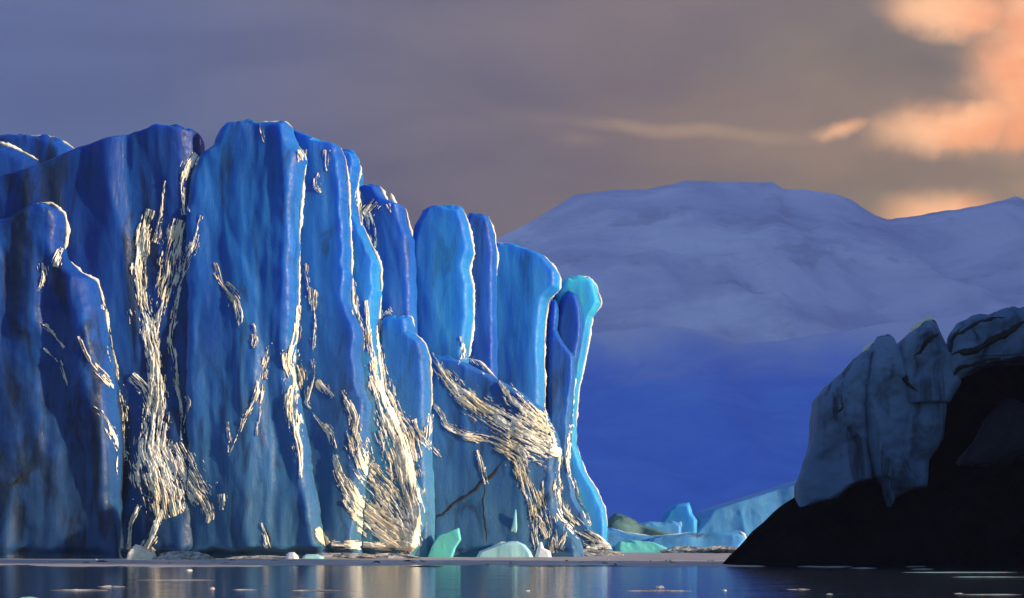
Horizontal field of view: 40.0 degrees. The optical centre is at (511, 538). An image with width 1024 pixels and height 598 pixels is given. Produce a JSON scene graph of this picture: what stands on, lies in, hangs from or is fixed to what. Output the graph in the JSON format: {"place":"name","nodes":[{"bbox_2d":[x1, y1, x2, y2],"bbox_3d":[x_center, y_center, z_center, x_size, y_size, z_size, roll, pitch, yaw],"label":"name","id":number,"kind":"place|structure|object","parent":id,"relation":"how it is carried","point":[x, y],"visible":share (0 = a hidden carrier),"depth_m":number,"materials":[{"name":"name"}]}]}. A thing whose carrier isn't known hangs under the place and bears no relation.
{"place":"outdoors","nodes":[
{"label":"outdoors","id":0,"kind":"place"},
{"bbox_2d":[0,564,1023,597],"bbox_3d":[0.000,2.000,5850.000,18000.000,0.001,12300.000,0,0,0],"label":"water","id":1,"kind":"structure","parent":0,"point":[488,581],"depth_m":65.69,"materials":[{"name":"blue liquid"}]},
{"bbox_2d":[0,142,39,174],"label":"ice ridge","id":2,"kind":"structure","parent":1,"relation":"on","point":[13,158],"depth_m":147.85,"materials":[{"name":"blue ice"}]},
{"bbox_2d":[0,134,74,162],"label":"ice ridge","id":3,"kind":"structure","parent":1,"relation":"on","point":[43,148],"depth_m":148.91,"materials":[{"name":"blue ice"}]},
{"bbox_2d":[0,202,123,558],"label":"ice block","id":4,"kind":"structure","parent":1,"relation":"on","point":[61,458],"depth_m":138.03,"materials":[{"name":"blue ice"}]},
{"bbox_2d":[50,589,109,590],"bbox_3d":[-16.761,2.002,54.277,3.191,0.117,0.526,0,0,0],"label":"ice floe","id":5,"kind":"object","parent":1,"relation":"on","point":[79,590],"visible":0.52,"depth_m":54.22,"materials":[{"name":"white ice"}]},
{"bbox_2d":[0,124,204,557],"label":"ice wall","id":6,"kind":"structure","parent":1,"relation":"on","point":[121,201],"depth_m":141.14,"materials":[{"name":"blue ice"}]},
{"bbox_2d":[98,585,123,586],"bbox_3d":[-16.672,1.998,58.389,1.451,0.124,0.615,0,0,0],"label":"ice floe","id":7,"kind":"object","parent":1,"relation":"on","point":[110,586],"visible":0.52,"depth_m":58.26,"materials":[{"name":"white ice"}]},
{"bbox_2d":[126,544,155,559],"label":"ice lump","id":8,"kind":"object","parent":1,"relation":"on","point":[137,552],"visible":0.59,"depth_m":132.96,"materials":[{"name":"white ice"}]},
{"bbox_2d":[185,118,329,557],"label":"ice tower","id":9,"kind":"structure","parent":1,"relation":"on","point":[251,490],"depth_m":140.56,"materials":[{"name":"blue ice"}]},
{"bbox_2d":[286,552,298,558],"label":"ice lump","id":10,"kind":"object","parent":1,"relation":"on","point":[291,555],"visible":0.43,"depth_m":136.52,"materials":[{"name":"white ice"}]},
{"bbox_2d":[302,554,323,558],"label":"ice floe","id":11,"kind":"object","parent":1,"relation":"on","point":[311,556],"visible":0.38,"depth_m":137.38,"materials":[{"name":"teal ice"}]},
{"bbox_2d":[292,590,345,590],"bbox_3d":[-7.340,2.014,54.274,3.190,0.092,0.517,0,0,0],"label":"ice floe","id":12,"kind":"object","parent":1,"relation":"on","point":[318,590],"visible":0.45,"depth_m":54.18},
{"bbox_2d":[293,129,373,552],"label":"ice tower","id":13,"kind":"structure","parent":1,"relation":"on","point":[337,405],"depth_m":143.49,"materials":[{"name":"blue ice"}]},
{"bbox_2d":[342,149,429,555],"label":"ice tower","id":14,"kind":"structure","parent":1,"relation":"on","point":[396,511],"depth_m":146.93,"materials":[{"name":"blue ice"}]},
{"bbox_2d":[359,184,417,337],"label":"ice tower","id":15,"kind":"structure","parent":1,"relation":"on","point":[385,221],"depth_m":152.91,"materials":[{"name":"blue ice"}]},
{"bbox_2d":[380,315,434,556],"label":"ice block","id":16,"kind":"structure","parent":1,"relation":"on","point":[406,361],"depth_m":150.08,"materials":[{"name":"blue ice"}]},
{"bbox_2d":[408,566,441,566],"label":"ice floe","id":17,"kind":"object","parent":1,"relation":"on","point":[424,566],"visible":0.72,"depth_m":100.15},
{"bbox_2d":[413,204,474,362],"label":"ice tower","id":18,"kind":"structure","parent":1,"relation":"on","point":[444,247],"depth_m":157.90,"materials":[{"name":"blue ice"}]},
{"bbox_2d":[428,528,460,556],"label":"iceberg","id":19,"kind":"object","parent":1,"relation":"on","point":[445,545],"visible":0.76,"depth_m":147.99,"materials":[{"name":"teal ice"}]},
{"bbox_2d":[0,553,926,567],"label":"slush","id":20,"kind":"object","parent":1,"relation":"on","point":[659,559],"visible":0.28,"depth_m":120.42,"materials":[{"name":"grey ice"}]},
{"bbox_2d":[152,550,215,559],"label":"ice rubble","id":21,"kind":"object","parent":20,"relation":"on","point":[184,555],"visible":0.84,"depth_m":132.71,"materials":[{"name":"ice"}]},
{"bbox_2d":[224,555,285,558],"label":"ice rubble","id":22,"kind":"object","parent":20,"relation":"on","point":[261,557],"visible":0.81,"depth_m":137.18,"materials":[{"name":"white ice"}]},
{"bbox_2d":[318,553,380,558],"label":"ice rubble","id":23,"kind":"object","parent":20,"relation":"on","point":[348,555],"visible":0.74,"depth_m":138.49,"materials":[{"name":"white ice"}]},
{"bbox_2d":[376,553,420,557],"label":"ice rubble","id":24,"kind":"object","parent":20,"relation":"on","point":[389,555],"visible":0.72,"depth_m":139.69,"materials":[{"name":"white ice"}]},
{"bbox_2d":[583,548,623,555],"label":"ice rubble","id":25,"kind":"object","parent":20,"relation":"on","point":[590,552],"visible":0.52,"depth_m":161.91,"materials":[{"name":"white ice"}]},
{"bbox_2d":[660,546,703,552],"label":"ice rubble","id":26,"kind":"object","parent":20,"relation":"on","point":[684,549],"visible":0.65,"depth_m":195.09,"materials":[{"name":"grey ice"}]},
{"bbox_2d":[693,546,737,552],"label":"ice rubble","id":27,"kind":"object","parent":20,"relation":"on","point":[704,549],"visible":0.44,"depth_m":193.48,"materials":[{"name":"white ice"}]},
{"bbox_2d":[467,212,498,377],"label":"ice tower","id":28,"kind":"structure","parent":1,"relation":"on","point":[484,347],"depth_m":162.84,"materials":[{"name":"blue ice"}]},
{"bbox_2d":[477,541,532,556],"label":"iceberg","id":29,"kind":"object","parent":1,"relation":"on","point":[512,549],"visible":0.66,"depth_m":147.94,"materials":[{"name":"ice"}]},
{"bbox_2d":[430,352,583,556],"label":"ice buttress","id":30,"kind":"structure","parent":1,"relation":"on","point":[497,452],"depth_m":153.65,"materials":[{"name":"blue ice"}]},
{"bbox_2d":[511,509,516,532],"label":"ice shard","id":31,"kind":"object","parent":30,"relation":"attached to","point":[514,527],"visible":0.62,"depth_m":151.79,"materials":[{"name":"teal ice"}]},
{"bbox_2d":[496,242,561,408],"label":"ice tower","id":32,"kind":"structure","parent":1,"relation":"on","point":[528,284],"depth_m":166.70,"materials":[{"name":"blue ice"}]},
{"bbox_2d":[535,542,551,556],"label":"ice lump","id":33,"kind":"object","parent":1,"relation":"on","point":[541,551],"visible":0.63,"depth_m":149.48,"materials":[{"name":"white ice"}]},
{"bbox_2d":[558,291,582,467],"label":"ice slab","id":34,"kind":"structure","parent":1,"relation":"on","point":[570,327],"depth_m":171.61,"materials":[{"name":"blue ice"}]},
{"bbox_2d":[545,300,612,550],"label":"ice slab","id":35,"kind":"structure","parent":1,"relation":"on","point":[560,371],"depth_m":169.91,"materials":[{"name":"blue ice"}]},
{"bbox_2d":[553,275,607,540],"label":"ice pillar","id":36,"kind":"structure","parent":1,"relation":"on","point":[587,494],"depth_m":172.95,"materials":[{"name":"blue ice"}]},
{"bbox_2d":[575,565,605,565],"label":"ice floe","id":37,"kind":"object","parent":1,"relation":"on","point":[590,565],"visible":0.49,"depth_m":102.40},
{"bbox_2d":[615,540,666,552],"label":"ice floe","id":38,"kind":"object","parent":1,"relation":"on","point":[631,546],"visible":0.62,"depth_m":198.59,"materials":[{"name":"teal ice"}]},
{"bbox_2d":[607,528,694,550],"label":"ice shelf","id":39,"kind":"object","parent":1,"relation":"on","point":[615,537],"visible":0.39,"depth_m":210.56,"materials":[{"name":"blue ice"}]},
{"bbox_2d":[632,590,681,590],"bbox_3d":[5.682,2.005,53.728,3.532,0.109,0.510,0,0,0],"label":"ice floe","id":40,"kind":"object","parent":1,"relation":"on","point":[656,590],"visible":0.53,"depth_m":53.67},
{"bbox_2d":[639,521,681,534],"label":"ice block","id":41,"kind":"structure","parent":1,"relation":"on","point":[671,527],"depth_m":220.78,"materials":[{"name":"blue ice"}]},
{"bbox_2d":[660,502,696,533],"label":"ice block","id":42,"kind":"structure","parent":1,"relation":"on","point":[683,513],"depth_m":224.43,"materials":[{"name":"blue ice"}]},
{"bbox_2d":[648,530,746,548],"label":"ice shelf","id":43,"kind":"object","parent":1,"relation":"on","point":[735,538],"visible":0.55,"depth_m":206.21,"materials":[{"name":"blue ice"}]},
{"bbox_2d":[702,549,734,552],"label":"gravel spit","id":44,"kind":"structure","parent":1,"relation":"on","point":[722,551],"depth_m":189.13,"materials":[{"name":"grey gravel"}]},
{"bbox_2d":[695,480,796,536],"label":"ice slope","id":45,"kind":"structure","parent":1,"relation":"on","point":[747,515],"depth_m":225.48,"materials":[{"name":"blue ice"}]},
{"bbox_2d":[917,572,991,572],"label":"ice floe","id":46,"kind":"object","parent":1,"relation":"on","point":[955,572],"visible":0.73,"depth_m":83.12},
{"bbox_2d":[964,594,1018,594],"bbox_3d":[16.985,2.019,50.283,3.808,0.081,0.459,0,0,0],"label":"ice floe","id":47,"kind":"object","parent":1,"relation":"on","point":[991,594],"visible":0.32,"depth_m":50.23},
{"bbox_2d":[0,0,1023,238],"label":"sky","id":48,"kind":"structure","parent":0,"point":[506,111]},
{"bbox_2d":[607,513,672,536],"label":"moraine mound","id":49,"kind":"object","parent":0,"point":[624,523],"visible":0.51,"depth_m":215.78,"materials":[{"name":"teal ice"}]},
{"bbox_2d":[496,180,1023,342],"bbox_3d":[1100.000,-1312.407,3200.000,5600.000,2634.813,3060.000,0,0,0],"label":"mountain","id":50,"kind":"structure","parent":0,"point":[741,262],"depth_m":2771.58,"materials":[{"name":"blue snow"}]},
{"bbox_2d":[545,304,1023,522],"bbox_3d":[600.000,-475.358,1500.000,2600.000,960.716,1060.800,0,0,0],"label":"foothill","id":51,"kind":"structure","parent":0,"point":[669,417],"depth_m":1278.79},
{"bbox_2d":[723,365,1023,566],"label":"rock headland","id":52,"kind":"structure","parent":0,"point":[951,514],"depth_m":102.10,"materials":[{"name":"black stone"}]},
{"bbox_2d":[794,340,874,506],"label":"hanging ice","id":53,"kind":"structure","parent":52,"relation":"attached to","point":[836,463],"depth_m":100.52,"materials":[{"name":"blue ice"}]},
{"bbox_2d":[865,334,946,506],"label":"hanging ice","id":54,"kind":"structure","parent":52,"relation":"attached to","point":[905,437],"depth_m":99.80,"materials":[{"name":"blue ice"}]},
{"bbox_2d":[897,316,960,403],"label":"hanging ice","id":55,"kind":"structure","parent":54,"relation":"attached to","point":[926,356],"depth_m":99.60,"materials":[{"name":"blue ice"}]},
{"bbox_2d":[947,306,1023,378],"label":"hanging ice","id":56,"kind":"structure","parent":52,"relation":"attached to","point":[976,342],"depth_m":98.80,"materials":[{"name":"blue ice"}]},
{"bbox_2d":[956,397,1023,466],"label":"hanging ice","id":57,"kind":"structure","parent":52,"relation":"attached to","point":[999,437],"depth_m":102.02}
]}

